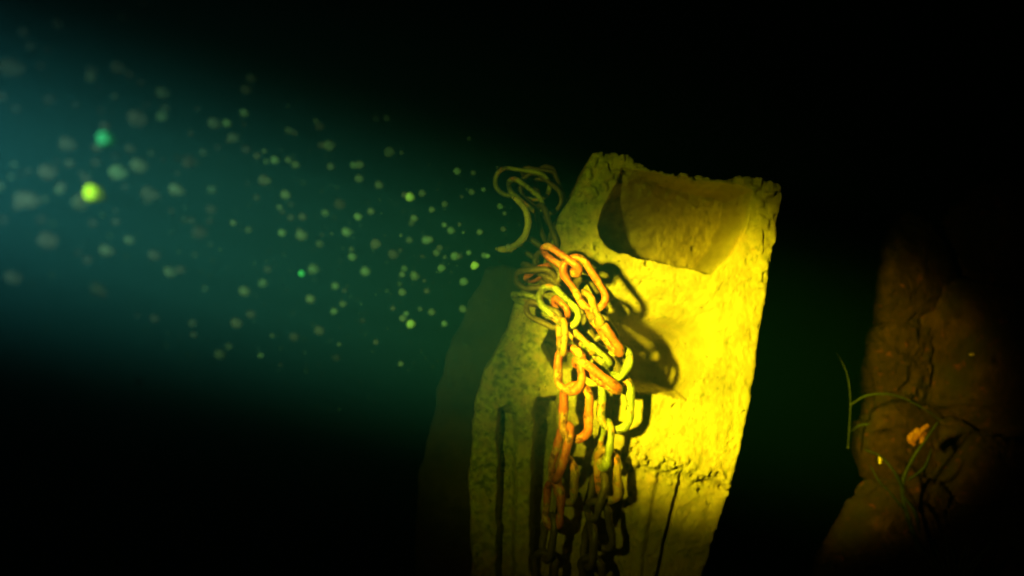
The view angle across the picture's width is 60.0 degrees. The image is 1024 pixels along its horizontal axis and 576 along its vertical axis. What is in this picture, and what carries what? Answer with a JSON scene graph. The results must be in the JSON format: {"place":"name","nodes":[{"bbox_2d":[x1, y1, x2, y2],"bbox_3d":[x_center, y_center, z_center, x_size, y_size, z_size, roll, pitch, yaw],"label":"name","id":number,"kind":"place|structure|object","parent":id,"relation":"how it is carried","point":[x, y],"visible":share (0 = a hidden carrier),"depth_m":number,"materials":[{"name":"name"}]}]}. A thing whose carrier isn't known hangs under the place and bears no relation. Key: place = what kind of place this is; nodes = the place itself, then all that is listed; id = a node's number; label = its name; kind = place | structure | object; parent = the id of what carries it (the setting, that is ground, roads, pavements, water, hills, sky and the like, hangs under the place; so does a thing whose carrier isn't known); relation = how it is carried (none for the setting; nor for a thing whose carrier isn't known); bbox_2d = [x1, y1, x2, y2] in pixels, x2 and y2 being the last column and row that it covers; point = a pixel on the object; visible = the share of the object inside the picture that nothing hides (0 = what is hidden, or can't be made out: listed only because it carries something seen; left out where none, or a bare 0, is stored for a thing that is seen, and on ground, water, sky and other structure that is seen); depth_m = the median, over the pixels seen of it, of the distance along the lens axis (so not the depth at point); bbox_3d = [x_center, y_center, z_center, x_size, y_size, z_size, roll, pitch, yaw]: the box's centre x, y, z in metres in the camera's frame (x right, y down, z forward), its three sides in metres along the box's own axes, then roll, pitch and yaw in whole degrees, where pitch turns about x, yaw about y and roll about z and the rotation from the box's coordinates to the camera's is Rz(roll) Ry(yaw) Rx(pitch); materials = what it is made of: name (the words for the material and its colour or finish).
{"place":"outdoors","nodes":[
{"label":"outdoors","id":0,"kind":"place"},
{"bbox_2d":[0,292,1023,575],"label":"seabed","id":1,"kind":"structure","parent":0,"point":[178,438],"depth_m":5.71,"materials":[{"name":"black"}]},
{"bbox_2d":[415,264,524,575],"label":"stone slab","id":2,"kind":"structure","parent":1,"relation":"on","point":[442,535],"depth_m":1.77,"materials":[{"name":"concrete"}]},
{"bbox_2d":[468,152,781,575],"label":"concrete block","id":3,"kind":"structure","parent":1,"relation":"on","point":[680,262],"depth_m":1.62,"materials":[{"name":"yellow concrete"}]},
{"bbox_2d":[495,196,531,252],"bbox_3d":[0.003,-0.112,1.573,0.074,0.101,0.015,0,0,-34],"label":"curved hook","id":4,"kind":"object","parent":3,"relation":"attached to","point":[519,241],"visible":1,"depth_m":1.58,"materials":[{"name":"metal"}]},
{"bbox_2d":[493,164,566,263],"bbox_3d":[0.054,-0.140,1.666,0.120,0.204,0.162,0,0,-32],"label":"rusty chain","id":5,"kind":"object","parent":3,"relation":"on","point":[535,175],"visible":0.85,"depth_m":1.66,"materials":[{"name":"metal"}]},
{"bbox_2d":[513,266,593,575],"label":"rusty chain","id":6,"kind":"object","parent":3,"relation":"hanging from","point":[553,523],"visible":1,"depth_m":1.53,"materials":[{"name":"metal"}]},
{"bbox_2d":[523,274,625,394],"bbox_3d":[0.112,0.079,1.545,0.172,0.207,0.103,0,0,24],"label":"rusty chain","id":7,"kind":"object","parent":3,"relation":"hanging from","point":[596,351],"visible":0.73,"depth_m":1.53,"materials":[{"name":"metal"}]},
{"bbox_2d":[510,249,570,319],"bbox_3d":[0.054,-0.006,1.562,0.131,0.125,0.047,0,0,39],"label":"rusty chain","id":8,"kind":"object","parent":7,"relation":"on","point":[557,301],"visible":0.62,"depth_m":1.55,"materials":[{"name":"metal"}]},
{"bbox_2d":[540,243,634,575],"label":"rusty chain","id":9,"kind":"object","parent":3,"relation":"hanging from","point":[598,481],"visible":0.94,"depth_m":1.53,"materials":[{"name":"metal"}]},
{"bbox_2d":[832,346,940,448],"bbox_3d":[0.876,0.263,2.075,0.230,0.256,0.104,0,0,27],"label":"water weed","id":10,"kind":"object","parent":1,"relation":"on","point":[854,402],"visible":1,"depth_m":2.08,"materials":[{"name":"green plant"}]},
{"bbox_2d":[864,422,937,552],"bbox_3d":[0.873,0.452,2.007,0.167,0.303,0.056,0,0,0],"label":"water weed","id":11,"kind":"object","parent":1,"relation":"on","point":[904,498],"visible":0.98,"depth_m":2.00,"materials":[{"name":"green plant"}]},
{"bbox_3d":[0.846,0.813,2.322,0.267,0.290,0.350,0,0,26],"label":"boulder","id":12,"kind":"object","parent":1,"relation":"on","visible":0},
{"bbox_2d":[821,474,960,575],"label":"boulder","id":13,"kind":"object","parent":12,"relation":"on","point":[869,533],"visible":0.73,"depth_m":2.18,"materials":[{"name":"brown stone"}]},
{"bbox_2d":[847,391,942,479],"bbox_3d":[0.993,0.383,2.301,0.248,0.284,0.190,0,0,-23],"label":"boulder","id":14,"kind":"object","parent":13,"relation":"on","point":[894,421],"visible":0.67,"depth_m":2.24,"materials":[{"name":"brown stone"}]},
{"bbox_2d":[847,317,932,405],"bbox_3d":[1.000,0.190,2.341,0.221,0.266,0.198,0,0,0],"label":"boulder","id":15,"kind":"object","parent":14,"relation":"on","point":[894,358],"visible":0.82,"depth_m":2.28,"materials":[{"name":"brown stone"}]},
{"bbox_2d":[854,211,956,327],"bbox_3d":[1.046,-0.023,2.366,0.229,0.368,0.186,0,0,-27],"label":"boulder","id":16,"kind":"object","parent":15,"relation":"on","point":[907,272],"visible":0.78,"depth_m":2.30,"materials":[{"name":"brown stone"}]},
{"bbox_2d":[907,424,929,445],"bbox_3d":[0.914,0.330,1.995,0.047,0.052,0.023,0,0,23],"label":"sponge","id":17,"kind":"object","parent":14,"relation":"on","point":[914,435],"visible":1,"depth_m":1.99},
{"bbox_3d":[1.202,0.700,2.189,0.392,0.326,0.386,0,0,39],"label":"boulder","id":18,"kind":"object","parent":1,"relation":"on","visible":0},
{"bbox_2d":[927,416,1023,505],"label":"boulder","id":19,"kind":"object","parent":18,"relation":"on","point":[980,467],"visible":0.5,"depth_m":2.23,"materials":[{"name":"brown stone"}]},
{"bbox_2d":[912,278,1023,437],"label":"boulder","id":20,"kind":"object","parent":19,"relation":"on","point":[982,388],"visible":0.72,"depth_m":2.29,"materials":[{"name":"brown stone"}]},
{"bbox_2d":[0,0,1023,302],"label":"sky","id":21,"kind":"structure","parent":0,"point":[259,144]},
{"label":"fine silt","id":22,"kind":"object","parent":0,"visible":0},
{"bbox_2d":[84,184,103,201],"bbox_3d":[-0.267,-0.060,0.565,0.012,0.011,0.011,23,-16,5],"label":"silt particle","id":23,"kind":"object","parent":22,"relation":"attached to","point":[92,193],"visible":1,"depth_m":0.56},
{"bbox_2d":[97,131,115,146],"bbox_3d":[-0.258,-0.095,0.563,0.011,0.010,0.010,17,-18,5],"label":"silt particle","id":24,"kind":"object","parent":22,"relation":"attached to","point":[105,139],"visible":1,"depth_m":0.56},
{"bbox_2d":[299,270,305,276],"bbox_3d":[-0.186,-0.013,0.784,0.006,0.006,0.006,0,0,18],"label":"silt particle","id":25,"kind":"object","parent":22,"relation":"attached to","point":[302,273],"visible":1,"depth_m":0.78},
{"bbox_2d":[406,192,414,200],"bbox_3d":[-0.104,-0.094,0.909,0.009,0.009,0.009,0,11,-21],"label":"silt particle","id":26,"kind":"object","parent":22,"relation":"attached to","point":[410,196],"visible":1,"depth_m":0.91},
{"bbox_2d":[407,320,415,328],"bbox_3d":[-0.101,0.036,0.885,0.009,0.009,0.009,0,-19,-25],"label":"silt particle","id":27,"kind":"object","parent":22,"relation":"attached to","point":[411,324],"visible":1,"depth_m":0.88},
{"bbox_2d":[471,261,478,269],"bbox_3d":[-0.044,-0.027,1.058,0.010,0.010,0.010,0,-19,-6],"label":"silt particle","id":28,"kind":"object","parent":22,"relation":"attached to","point":[474,265],"visible":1,"depth_m":1.05}
]}

